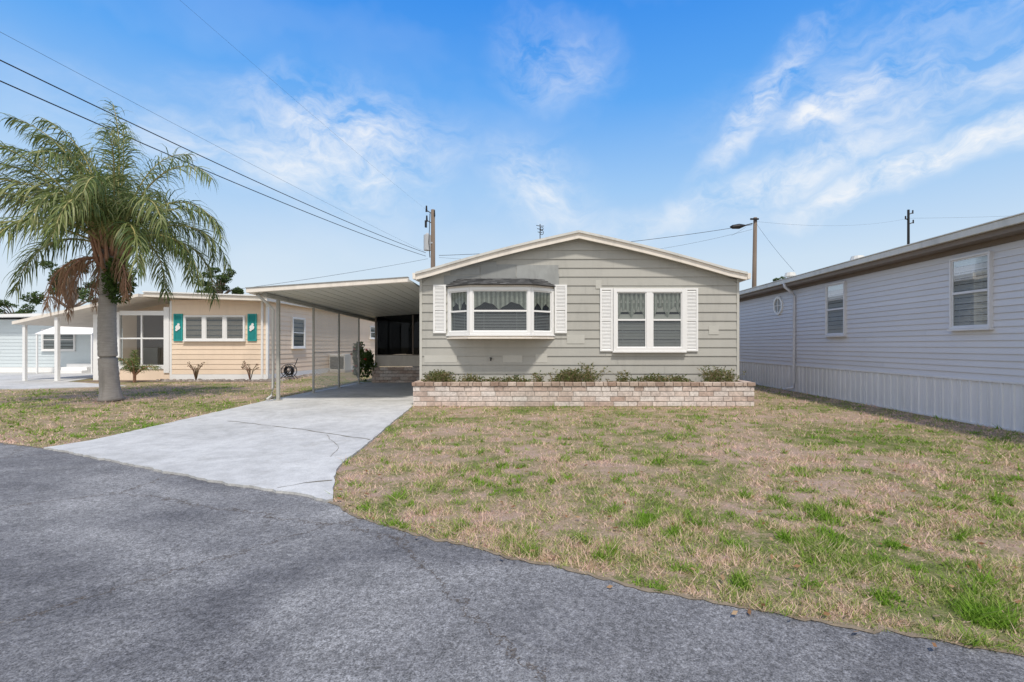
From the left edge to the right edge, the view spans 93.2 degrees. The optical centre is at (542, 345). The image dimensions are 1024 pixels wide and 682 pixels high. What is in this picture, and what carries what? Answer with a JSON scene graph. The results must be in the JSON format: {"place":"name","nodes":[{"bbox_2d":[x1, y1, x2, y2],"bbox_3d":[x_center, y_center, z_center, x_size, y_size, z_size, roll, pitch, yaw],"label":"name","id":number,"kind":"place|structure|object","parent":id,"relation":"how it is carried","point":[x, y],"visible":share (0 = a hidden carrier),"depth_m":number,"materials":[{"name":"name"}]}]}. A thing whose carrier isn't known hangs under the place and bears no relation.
{"place":"outdoors","nodes":[
{"label":"outdoors","id":0,"kind":"place"},
{"bbox_2d":[0,372,124,389],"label":"neighbor driveway","id":1,"kind":"structure","parent":0,"point":[14,381],"depth_m":18.50,"materials":[{"name":"concrete"}]},
{"bbox_2d":[35,326,92,373],"bbox_3d":[-23.500,0.150,24.335,2.800,2.500,1.270,0,0,0],"label":"porch awning","id":2,"kind":"object","parent":1,"relation":"on","point":[75,330],"visible":0.59,"depth_m":23.81,"materials":[{"name":"white paint"}]},
{"bbox_2d":[60,363,90,372],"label":"entry steps","id":3,"kind":"structure","parent":1,"relation":"on","point":[78,368],"depth_m":24.28,"materials":[{"name":"white paint"}]},
{"bbox_2d":[143,348,159,364],"bbox_3d":[-16.200,-0.100,20.520,1.400,2.000,0.140,0,0,0],"label":"porch furniture","id":4,"kind":"object","parent":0,"point":[151,356],"visible":0.32,"depth_m":20.45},
{"bbox_2d":[186,320,242,334],"bbox_3d":[-13.210,-0.710,19.494,2.340,0.900,0.004,0,0,0],"label":"window interior","id":5,"kind":"object","parent":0,"point":[214,329],"depth_m":19.49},
{"bbox_2d":[44,382,413,502],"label":"driveway","id":6,"kind":"structure","parent":0,"point":[297,444],"depth_m":6.90,"materials":[{"name":"concrete"}]},
{"bbox_2d":[245,277,419,400],"bbox_3d":[-5.004,-0.114,16.593,3.772,2.968,10.815,0,0,0],"label":"carport","id":7,"kind":"object","parent":6,"relation":"on","point":[368,299],"visible":0.75,"depth_m":12.67,"materials":[{"name":"metal"}]},
{"bbox_2d":[315,309,358,390],"bbox_3d":[-6.617,0.128,15.675,0.018,2.364,3.397,0,0,0],"label":"lattice screen","id":8,"kind":"object","parent":7,"relation":"attached to","point":[322,387],"visible":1,"depth_m":15.43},
{"bbox_2d":[375,315,419,365],"bbox_3d":[-4.670,-0.233,18.225,3.300,2.027,0.060,0,0,0],"label":"screened room","id":9,"kind":"object","parent":7,"relation":"attached to","point":[398,360],"visible":0.64,"depth_m":18.20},
{"bbox_2d":[377,314,419,353],"bbox_3d":[-4.660,-0.445,18.220,3.280,1.550,0.001,0,0,0],"label":"room screen","id":10,"kind":"object","parent":9,"relation":"attached to","point":[394,334],"visible":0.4,"depth_m":18.22,"materials":[{"name":"fabric"}]},
{"bbox_2d":[350,341,377,381],"bbox_3d":[-6.604,0.575,17.880,0.979,1.526,0.826,0,0,0],"label":"hibiscus shrub","id":11,"kind":"object","parent":6,"relation":"on","point":[366,357],"visible":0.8,"depth_m":17.80,"materials":[{"name":"green plant"}]},
{"bbox_2d":[372,367,419,382],"bbox_3d":[-4.695,1.102,18.050,3.290,0.588,0.260,0,0,0],"label":"brick step","id":12,"kind":"object","parent":6,"relation":"on","point":[396,374],"visible":0.49,"depth_m":17.92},
{"bbox_2d":[0,443,1023,681],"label":"road","id":13,"kind":"structure","parent":0,"point":[110,571],"depth_m":2.53,"materials":[{"name":"asphalt"}]},
{"bbox_2d":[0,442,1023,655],"bbox_3d":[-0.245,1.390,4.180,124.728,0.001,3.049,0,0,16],"label":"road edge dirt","id":14,"kind":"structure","parent":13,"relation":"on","point":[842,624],"depth_m":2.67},
{"bbox_2d":[0,354,1023,656],"bbox_3d":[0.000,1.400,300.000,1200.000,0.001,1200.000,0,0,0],"label":"ground","id":15,"kind":"structure","parent":0,"point":[914,554],"depth_m":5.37,"materials":[{"name":"plant"}]},
{"bbox_2d":[0,299,36,313],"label":"pine tree","id":16,"kind":"object","parent":15,"relation":"on","point":[20,311],"visible":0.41,"depth_m":48.39,"materials":[{"name":"green plant"}]},
{"bbox_2d":[0,313,46,318],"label":"roof","id":17,"kind":"structure","parent":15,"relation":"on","point":[13,316],"depth_m":24.50,"materials":[{"name":"white paint"}]},
{"bbox_2d":[0,367,60,371],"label":"skirt","id":18,"kind":"object","parent":15,"relation":"on","point":[30,369],"visible":0.33,"depth_m":24.90,"materials":[{"name":"white paint"}]},
{"bbox_2d":[19,259,95,307],"bbox_3d":[-31.294,-2.168,32.051,3.980,7.161,3.394,0,0,0],"label":"oak tree","id":19,"kind":"object","parent":15,"relation":"on","point":[81,294],"visible":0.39,"depth_m":31.41,"materials":[{"name":"green plant"}]},
{"bbox_2d":[22,307,169,380],"bbox_3d":[-17.670,-0.075,19.225,5.260,2.950,0.750,0,0,0],"label":"porch frame","id":20,"kind":"object","parent":15,"relation":"on","point":[166,338],"visible":0.79,"depth_m":19.40,"materials":[{"name":"metal"}]},
{"bbox_2d":[119,369,169,379],"bbox_3d":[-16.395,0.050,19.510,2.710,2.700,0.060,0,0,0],"label":"porch kickwall","id":21,"kind":"object","parent":20,"relation":"attached to","point":[151,374],"visible":0.25,"depth_m":19.48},
{"bbox_2d":[0,97,232,401],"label":"palm tree","id":22,"kind":"object","parent":15,"relation":"on","point":[113,223],"visible":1,"depth_m":11.88,"materials":[{"name":"green plant"}]},
{"bbox_2d":[118,350,162,382],"bbox_3d":[-15.428,0.781,18.385,1.657,1.239,1.494,0,0,0],"label":"palm plant","id":23,"kind":"object","parent":15,"relation":"on","point":[132,362],"visible":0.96,"depth_m":18.28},
{"bbox_2d":[77,380,271,381],"bbox_3d":[-14.200,1.394,19.010,7.600,0.012,0.920,0,0,0],"label":"garden bed","id":24,"kind":"object","parent":15,"relation":"on","point":[160,381],"visible":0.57,"depth_m":18.67,"materials":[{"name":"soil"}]},
{"bbox_2d":[187,361,204,379],"bbox_3d":[-13.589,1.007,18.905,0.527,0.792,0.525,0,0,22],"label":"succulent plant","id":25,"kind":"object","parent":24,"relation":"on","point":[196,372],"visible":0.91,"depth_m":18.88,"materials":[{"name":"brown plant"}]},
{"bbox_2d":[241,360,258,379],"bbox_3d":[-11.459,0.993,18.885,0.587,0.820,0.461,0,0,6],"label":"succulent plant","id":26,"kind":"object","parent":24,"relation":"on","point":[249,370],"visible":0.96,"depth_m":18.87,"materials":[{"name":"brown plant"}]},
{"bbox_2d":[195,267,243,293],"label":"oak tree","id":27,"kind":"object","parent":15,"relation":"on","point":[223,280],"visible":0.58,"depth_m":41.70,"materials":[{"name":"green plant"}]},
{"bbox_2d":[150,373,320,381],"bbox_3d":[-12.712,1.360,20.825,5.110,0.080,4.503,0,0,0],"label":"stone border","id":28,"kind":"object","parent":15,"relation":"on","point":[229,380],"visible":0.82,"depth_m":18.94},
{"bbox_2d":[122,304,361,373],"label":"walls","id":29,"kind":"structure","parent":15,"relation":"on","point":[129,326],"depth_m":20.70,"materials":[{"name":"paint"}]},
{"bbox_2d":[137,315,163,364],"bbox_3d":[-16.200,-0.150,20.645,2.200,2.300,0.090,0,0,0],"label":"porch interior","id":30,"kind":"object","parent":29,"relation":"attached to","point":[153,326],"visible":0.36,"depth_m":20.60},
{"bbox_2d":[12,292,318,327],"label":"roof","id":31,"kind":"structure","parent":29,"relation":"on","point":[82,316],"depth_m":19.30,"materials":[{"name":"white paint"}]},
{"bbox_2d":[142,291,255,295],"bbox_3d":[-13.250,-2.035,26.325,4.900,0.220,14.750,0,0,0],"label":"roof cap","id":32,"kind":"object","parent":31,"relation":"on","point":[198,293],"visible":0.21,"depth_m":18.95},
{"bbox_2d":[171,300,265,373],"bbox_3d":[-13.050,-0.350,19.491,3.900,3.000,0.018,0,0,0],"label":"front siding","id":33,"kind":"object","parent":29,"relation":"attached to","point":[222,357],"visible":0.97,"depth_m":19.49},
{"bbox_2d":[173,314,182,340],"bbox_3d":[-14.680,-0.730,19.462,0.360,1.100,0.035,0,0,0],"label":"shutter","id":34,"kind":"object","parent":33,"relation":"attached to","point":[177,334],"visible":1,"depth_m":19.45,"materials":[{"name":"teal paint"}]},
{"bbox_2d":[183,315,245,340],"bbox_3d":[-13.210,-0.693,19.445,2.500,1.055,0.110,0,0,0],"label":"window frame","id":35,"kind":"object","parent":33,"relation":"attached to","point":[224,327],"visible":1,"depth_m":19.41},
{"bbox_2d":[186,317,201,336],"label":"blinds","id":36,"kind":"object","parent":35,"relation":"attached to","point":[193,326],"visible":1,"depth_m":19.47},
{"bbox_2d":[207,317,221,337],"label":"blinds","id":37,"kind":"object","parent":35,"relation":"attached to","point":[213,326],"visible":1,"depth_m":19.47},
{"bbox_2d":[206,317,222,338],"bbox_3d":[-13.210,-0.710,19.454,0.685,0.898,0.032,0,0,0],"label":"sash","id":38,"kind":"object","parent":35,"relation":"attached to","point":[214,338],"visible":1,"depth_m":19.44,"materials":[{"name":"white paint"}]},
{"bbox_2d":[227,317,242,336],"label":"blinds","id":39,"kind":"object","parent":35,"relation":"attached to","point":[234,326],"visible":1,"depth_m":19.47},
{"bbox_2d":[247,314,256,340],"bbox_3d":[-11.700,-0.730,19.462,0.360,1.100,0.035,0,0,0],"label":"shutter","id":40,"kind":"object","parent":33,"relation":"attached to","point":[252,334],"visible":1,"depth_m":19.45,"materials":[{"name":"teal paint"}]},
{"bbox_2d":[170,301,375,379],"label":"corner trim and skirt","id":41,"kind":"structure","parent":29,"relation":"attached to","point":[262,375],"depth_m":19.48,"materials":[{"name":"white paint"}]},
{"bbox_2d":[269,302,374,373],"bbox_3d":[-11.091,-0.325,26.500,0.018,2.950,14.000,0,0,0],"label":"side siding","id":42,"kind":"object","parent":29,"relation":"attached to","point":[288,355],"visible":0.48,"depth_m":22.70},
{"bbox_2d":[291,317,305,348],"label":"window frame","id":43,"kind":"object","parent":42,"relation":"attached to","point":[292,332],"visible":1,"depth_m":21.50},
{"bbox_2d":[294,319,303,343],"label":"blinds","id":44,"kind":"object","parent":43,"relation":"attached to","point":[298,331],"visible":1,"depth_m":21.92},
{"bbox_2d":[281,359,297,378],"bbox_3d":[-10.498,0.963,20.000,0.625,0.855,0.270,0,0,0],"label":"garden hose reel","id":45,"kind":"object","parent":15,"relation":"on","point":[290,367],"visible":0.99,"depth_m":19.91,"materials":[{"name":"black rubber"}]},
{"bbox_2d":[328,354,351,372],"bbox_3d":[-10.600,0.925,25.300,0.900,0.950,0.900,0,0,0],"label":"air conditioner","id":46,"kind":"object","parent":15,"relation":"on","point":[340,362],"visible":0.53,"depth_m":24.90,"materials":[{"name":"white metal"}]},
{"bbox_2d":[424,206,434,267],"bbox_3d":[-7.460,-3.922,31.916,0.786,10.645,0.486,0,0,-8],"label":"utility pole","id":47,"kind":"object","parent":15,"relation":"on","point":[429,242],"visible":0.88,"depth_m":31.87,"materials":[{"name":"grey wood"}]},
{"bbox_2d":[422,280,735,385],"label":"walls","id":48,"kind":"structure","parent":15,"relation":"on","point":[585,293],"depth_m":11.80,"materials":[{"name":"grey"}]},
{"bbox_2d":[446,285,554,338],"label":"bay sill and head","id":49,"kind":"structure","parent":48,"relation":"attached to","point":[500,337],"depth_m":11.38},
{"bbox_2d":[446,287,469,335],"bbox_3d":[-2.011,-0.802,11.602,0.768,1.151,0.110,0,0,35],"label":"window frame","id":50,"kind":"object","parent":49,"relation":"attached to","point":[463,333],"visible":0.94,"depth_m":11.53,"materials":[{"name":"white paint"}]},
{"bbox_2d":[450,291,466,331],"bbox_3d":[-2.008,-0.820,11.607,0.580,0.968,0.038,0,0,35],"label":"sash","id":51,"kind":"object","parent":50,"relation":"attached to","point":[451,311],"visible":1,"depth_m":11.76,"materials":[{"name":"white paint"}]},
{"bbox_2d":[452,292,466,330],"bbox_3d":[-1.983,-0.820,11.642,0.582,0.970,0.004,0,0,35],"label":"window interior","id":52,"kind":"object","parent":50,"relation":"attached to","point":[456,307],"depth_m":11.66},
{"bbox_2d":[452,292,466,309],"bbox_3d":[-1.996,-1.062,11.623,0.532,0.425,0.036,0,0,35],"label":"curtain","id":53,"kind":"object","parent":49,"relation":"hanging from","point":[459,299],"visible":1,"depth_m":11.62,"materials":[{"name":"fabric"}]},
{"bbox_2d":[452,312,466,330],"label":"blinds","id":54,"kind":"object","parent":49,"relation":"in","point":[459,322],"visible":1,"depth_m":11.63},
{"bbox_2d":[446,278,554,286],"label":"bay roof shingles","id":55,"kind":"object","parent":49,"relation":"on","point":[501,281],"visible":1,"depth_m":11.52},
{"bbox_2d":[469,287,531,335],"bbox_3d":[-1.000,-0.802,11.395,1.476,1.151,0.110,0,0,0],"label":"window frame","id":56,"kind":"object","parent":49,"relation":"attached to","point":[500,333],"visible":1,"depth_m":11.37,"materials":[{"name":"white paint"}]},
{"bbox_2d":[474,291,526,327],"bbox_3d":[-1.000,-0.820,11.444,1.290,0.970,0.004,0,0,0],"label":"window interior","id":57,"kind":"object","parent":56,"relation":"attached to","point":[489,306],"depth_m":11.44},
{"bbox_2d":[474,292,526,308],"bbox_3d":[-1.000,-1.064,11.422,1.240,0.421,0.038,0,0,0],"label":"curtain","id":58,"kind":"object","parent":56,"relation":"hanging from","point":[499,300],"visible":1,"depth_m":11.42,"materials":[{"name":"fabric"}]},
{"bbox_2d":[473,290,527,330],"bbox_3d":[-1.000,-0.820,11.401,1.288,0.968,0.038,0,0,0],"label":"sash","id":59,"kind":"object","parent":56,"relation":"attached to","point":[500,310],"visible":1,"depth_m":11.39,"materials":[{"name":"white paint"}]},
{"bbox_2d":[474,314,526,329],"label":"blinds","id":60,"kind":"object","parent":49,"relation":"in","point":[500,323],"visible":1,"depth_m":11.43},
{"bbox_2d":[534,292,549,309],"bbox_3d":[-0.029,-1.061,11.622,0.492,0.428,0.025,0,0,-37],"label":"curtain","id":61,"kind":"object","parent":49,"relation":"hanging from","point":[541,299],"visible":1,"depth_m":11.62,"materials":[{"name":"fabric"}]},
{"bbox_2d":[534,312,549,330],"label":"blinds","id":62,"kind":"object","parent":49,"relation":"in","point":[541,322],"visible":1,"depth_m":11.65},
{"bbox_2d":[531,287,554,335],"bbox_3d":[-0.014,-0.802,11.602,0.728,1.151,0.110,0,0,-37],"label":"window frame","id":63,"kind":"object","parent":49,"relation":"attached to","point":[537,333],"visible":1,"depth_m":11.55,"materials":[{"name":"white paint"}]},
{"bbox_2d":[534,292,548,330],"bbox_3d":[-0.044,-0.820,11.641,0.542,0.970,0.004,0,0,-37],"label":"window interior","id":64,"kind":"object","parent":63,"relation":"attached to","point":[545,307],"depth_m":11.65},
{"bbox_2d":[534,291,550,331],"bbox_3d":[-0.018,-0.820,11.607,0.540,0.968,0.038,0,0,-37],"label":"sash","id":65,"kind":"object","parent":63,"relation":"attached to","point":[545,311],"visible":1,"depth_m":11.69,"materials":[{"name":"white paint"}]},
{"bbox_2d":[422,239,736,381],"bbox_3d":[0.895,-0.900,11.789,7.790,3.600,0.022,0,0,0],"label":"siding","id":66,"kind":"object","parent":48,"relation":"attached to","point":[581,264],"visible":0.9,"depth_m":11.79,"materials":[{"name":"wood"}]},
{"bbox_2d":[433,285,445,332],"bbox_3d":[-2.508,-0.890,11.762,0.310,1.180,0.035,0,0,0],"label":"shutter","id":67,"kind":"object","parent":66,"relation":"attached to","point":[439,308],"visible":1,"depth_m":11.76,"materials":[{"name":"white paint"}]},
{"bbox_2d":[444,262,558,285],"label":"flashing panels","id":68,"kind":"object","parent":66,"relation":"attached to","point":[549,273],"visible":0.7,"depth_m":11.77,"materials":[{"name":"metal"}]},
{"bbox_2d":[555,285,566,332],"bbox_3d":[0.441,-0.890,11.762,0.300,1.180,0.035,0,0,0],"label":"shutter","id":69,"kind":"object","parent":66,"relation":"attached to","point":[560,308],"visible":1,"depth_m":11.76,"materials":[{"name":"white paint"}]},
{"bbox_2d":[424,280,718,362],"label":"siding patches","id":70,"kind":"object","parent":66,"relation":"attached to","point":[571,339],"visible":1,"depth_m":11.78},
{"bbox_2d":[600,288,612,350],"bbox_3d":[1.552,-0.630,11.762,0.310,1.540,0.035,0,0,0],"label":"shutter","id":71,"kind":"object","parent":66,"relation":"attached to","point":[606,319],"visible":1,"depth_m":11.76,"materials":[{"name":"white paint"}]},
{"bbox_2d":[612,288,686,352],"bbox_3d":[2.591,-0.608,11.745,1.789,1.555,0.110,0,0,0],"label":"window frame","id":72,"kind":"object","parent":66,"relation":"attached to","point":[649,348],"visible":1,"depth_m":11.71,"materials":[{"name":"plastic"}]},
{"bbox_2d":[618,293,644,317],"bbox_3d":[2.159,-0.972,11.772,0.664,0.596,0.037,0,0,0],"label":"curtain","id":73,"kind":"object","parent":72,"relation":"hanging from","point":[628,298],"visible":1,"depth_m":11.77,"materials":[{"name":"fabric"}]},
{"bbox_2d":[618,321,644,345],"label":"blinds","id":74,"kind":"object","parent":72,"relation":"attached to","point":[622,332],"visible":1,"depth_m":11.77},
{"bbox_2d":[617,292,645,347],"bbox_3d":[2.159,-0.625,11.751,0.712,1.348,0.038,0,0,0],"label":"sash","id":75,"kind":"object","parent":72,"relation":"attached to","point":[631,319],"visible":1,"depth_m":11.74,"materials":[{"name":"white paint"}]},
{"bbox_2d":[653,293,679,317],"bbox_3d":[3.023,-0.971,11.772,0.664,0.599,0.036,0,0,0],"label":"curtain","id":76,"kind":"object","parent":72,"relation":"hanging from","point":[671,298],"visible":1,"depth_m":11.77,"materials":[{"name":"fabric"}]},
{"bbox_2d":[653,322,680,344],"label":"blinds","id":77,"kind":"object","parent":72,"relation":"attached to","point":[666,332],"visible":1,"depth_m":11.77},
{"bbox_2d":[653,292,681,347],"bbox_3d":[3.023,-0.625,11.751,0.712,1.348,0.038,0,0,0],"label":"sash","id":78,"kind":"object","parent":72,"relation":"attached to","point":[680,319],"visible":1,"depth_m":11.74,"materials":[{"name":"white paint"}]},
{"bbox_2d":[686,288,697,350],"bbox_3d":[3.626,-0.630,11.762,0.310,1.540,0.035,0,0,0],"label":"shutter","id":79,"kind":"object","parent":66,"relation":"attached to","point":[691,319],"visible":1,"depth_m":11.76,"materials":[{"name":"white paint"}]},
{"bbox_2d":[420,279,738,379],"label":"corner trim","id":80,"kind":"structure","parent":48,"relation":"attached to","point":[737,321],"depth_m":11.77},
{"bbox_2d":[418,238,743,280],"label":"roof","id":81,"kind":"structure","parent":48,"relation":"on","point":[608,245],"depth_m":11.77,"materials":[{"name":"white metal"}]},
{"bbox_2d":[416,233,746,279],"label":"rake fascia","id":82,"kind":"structure","parent":81,"relation":"attached to","point":[726,272],"depth_m":11.60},
{"bbox_2d":[415,230,747,273],"bbox_3d":[0.930,-2.237,11.658,7.960,1.055,0.185,0,0,0],"label":"roof edge cap","id":83,"kind":"object","parent":82,"relation":"attached to","point":[584,232],"visible":0.83,"depth_m":11.56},
{"bbox_2d":[412,273,750,281],"bbox_3d":[0.935,-1.670,19.890,8.110,0.140,16.620,0,0,0],"label":"eave gutter","id":84,"kind":"object","parent":48,"relation":"on","point":[414,276],"visible":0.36,"depth_m":11.58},
{"bbox_2d":[412,362,755,405],"bbox_3d":[0.940,0.894,11.556,7.880,1.012,0.972,0,0,0],"label":"brick planter","id":85,"kind":"object","parent":15,"relation":"on","point":[565,388],"visible":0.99,"depth_m":11.10,"materials":[{"name":"brick"}]},
{"bbox_2d":[337,404,1023,646],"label":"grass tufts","id":86,"kind":"object","parent":15,"relation":"on","point":[734,612],"visible":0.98,"depth_m":3.90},
{"bbox_2d":[730,217,758,286],"bbox_3d":[13.272,-3.538,31.880,1.902,9.880,0.407,0,0,-7],"label":"utility pole","id":87,"kind":"object","parent":15,"relation":"on","point":[754,260],"visible":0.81,"depth_m":31.89,"materials":[{"name":"brown wood"}]},
{"bbox_2d":[905,209,913,243],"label":"utility pole","id":88,"kind":"object","parent":15,"relation":"on","point":[908,225],"visible":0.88,"depth_m":49.91,"materials":[{"name":"black wood"}]},
{"bbox_2d":[0,0,997,291],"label":"overhead wires","id":89,"kind":"object","parent":88,"relation":"attached to","point":[248,162],"visible":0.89,"depth_m":15.87,"materials":[{"name":"metal"}]},
{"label":"walls","id":90,"kind":"object","parent":15,"relation":"on","visible":0},
{"bbox_2d":[783,284,795,389],"bbox_3d":[7.490,-0.272,14.686,0.389,3.272,0.090,0,0,0],"label":"downspout","id":91,"kind":"object","parent":90,"relation":"attached to","point":[794,335],"visible":0.99,"depth_m":14.65,"materials":[{"name":"plastic"}]},
{"bbox_2d":[739,239,1023,381],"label":"siding","id":92,"kind":"object","parent":90,"relation":"attached to","point":[897,322],"visible":0.66,"depth_m":10.27,"materials":[{"name":"plastic"}]},
{"bbox_2d":[773,296,782,314],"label":"round window frame","id":93,"kind":"object","parent":92,"relation":"attached to","point":[781,305],"visible":1,"depth_m":15.72,"materials":[{"name":"white paint"}]},
{"bbox_2d":[824,281,846,336],"bbox_3d":[7.645,-0.932,12.633,0.110,1.405,0.861,0,0,0],"label":"window frame","id":94,"kind":"object","parent":92,"relation":"attached to","point":[844,334],"visible":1,"depth_m":12.23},
{"bbox_2d":[826,283,842,333],"bbox_3d":[7.651,-0.950,12.633,0.038,1.298,0.749,0,0,0],"label":"sash","id":95,"kind":"object","parent":94,"relation":"attached to","point":[827,309],"visible":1,"depth_m":12.98,"materials":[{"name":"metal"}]},
{"bbox_2d":[828,284,842,332],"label":"blinds","id":96,"kind":"object","parent":94,"relation":"attached to","point":[830,315],"visible":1,"depth_m":12.68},
{"bbox_2d":[947,251,994,330],"bbox_3d":[7.645,-0.943,8.652,0.110,1.345,0.863,0,0,0],"label":"window frame","id":97,"kind":"object","parent":92,"relation":"attached to","point":[990,289],"visible":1,"depth_m":8.28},
{"bbox_2d":[952,254,986,326],"bbox_3d":[7.651,-0.960,8.652,0.038,1.238,0.751,0,0,0],"label":"sash","id":98,"kind":"object","parent":97,"relation":"attached to","point":[966,292],"visible":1,"depth_m":8.87,"materials":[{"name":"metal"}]},
{"bbox_2d":[954,257,986,325],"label":"blinds","id":99,"kind":"object","parent":97,"relation":"attached to","point":[959,299],"visible":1,"depth_m":8.66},
{"bbox_2d":[739,362,1023,430],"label":"skirting","id":100,"kind":"object","parent":90,"relation":"attached to","point":[994,403],"visible":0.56,"depth_m":10.07,"materials":[{"name":"metal"}]},
{"bbox_2d":[739,361,1023,432],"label":"belt trim","id":101,"kind":"structure","parent":90,"relation":"attached to","point":[997,381],"depth_m":10.04,"materials":[{"name":"metal"}]},
{"bbox_3d":[11.500,-2.175,13.000,8.400,0.750,22.200,0,0,0],"label":"roof","id":102,"kind":"object","parent":90,"relation":"on","visible":0},
{"bbox_2d":[739,212,1023,294],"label":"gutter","id":103,"kind":"object","parent":102,"relation":"attached to","point":[1012,220],"visible":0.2,"depth_m":9.59,"materials":[{"name":"white metal"}]},
{"bbox_2d":[739,229,1023,301],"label":"soffit","id":104,"kind":"structure","parent":102,"relation":"attached to","point":[987,242],"depth_m":9.97,"materials":[{"name":"metal"}]},
{"bbox_2d":[739,223,1023,297],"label":"fascia band","id":105,"kind":"object","parent":104,"relation":"attached to","point":[1009,229],"visible":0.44,"depth_m":9.68,"materials":[{"name":"metal"}]},
{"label":"walls","id":106,"kind":"object","parent":15,"relation":"on","visible":0},
{"bbox_2d":[0,319,90,366],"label":"siding","id":107,"kind":"object","parent":106,"relation":"attached to","point":[10,344],"visible":0.43,"depth_m":24.99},
{"bbox_2d":[41,329,75,350],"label":"window frame","id":108,"kind":"object","parent":107,"relation":"attached to","point":[74,343],"visible":0.62,"depth_m":24.91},
{"bbox_2d":[44,335,53,348],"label":"blinds","id":109,"kind":"object","parent":108,"relation":"attached to","point":[48,342],"visible":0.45,"depth_m":24.97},
{"bbox_2d":[60,335,72,348],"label":"blinds","id":110,"kind":"object","parent":108,"relation":"attached to","point":[66,342],"visible":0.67,"depth_m":24.97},
{"bbox_2d":[0,0,1023,313],"label":"sky","id":111,"kind":"structure","parent":0,"point":[628,120],"materials":[{"name":"blue"}]},
{"bbox_2d":[618,311,679,340],"bbox_3d":[2.591,-0.625,11.794,1.579,1.350,0.004,0,0,0],"label":"window interior","id":112,"kind":"object","parent":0,"point":[653,330],"depth_m":11.79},
{"bbox_2d":[784,255,863,277],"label":"roof vents","id":113,"kind":"object","parent":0,"point":[789,274],"visible":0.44,"depth_m":16.03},
{"bbox_2d":[828,284,842,329],"bbox_3d":[7.694,-0.950,12.633,0.004,1.300,0.751,0,0,0],"label":"window interior","id":114,"kind":"object","parent":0,"point":[835,307],"depth_m":12.67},
{"bbox_2d":[954,256,986,323],"bbox_3d":[7.694,-0.960,8.652,0.004,1.240,0.753,0,0,0],"label":"window interior","id":115,"kind":"object","parent":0,"point":[970,289],"depth_m":8.69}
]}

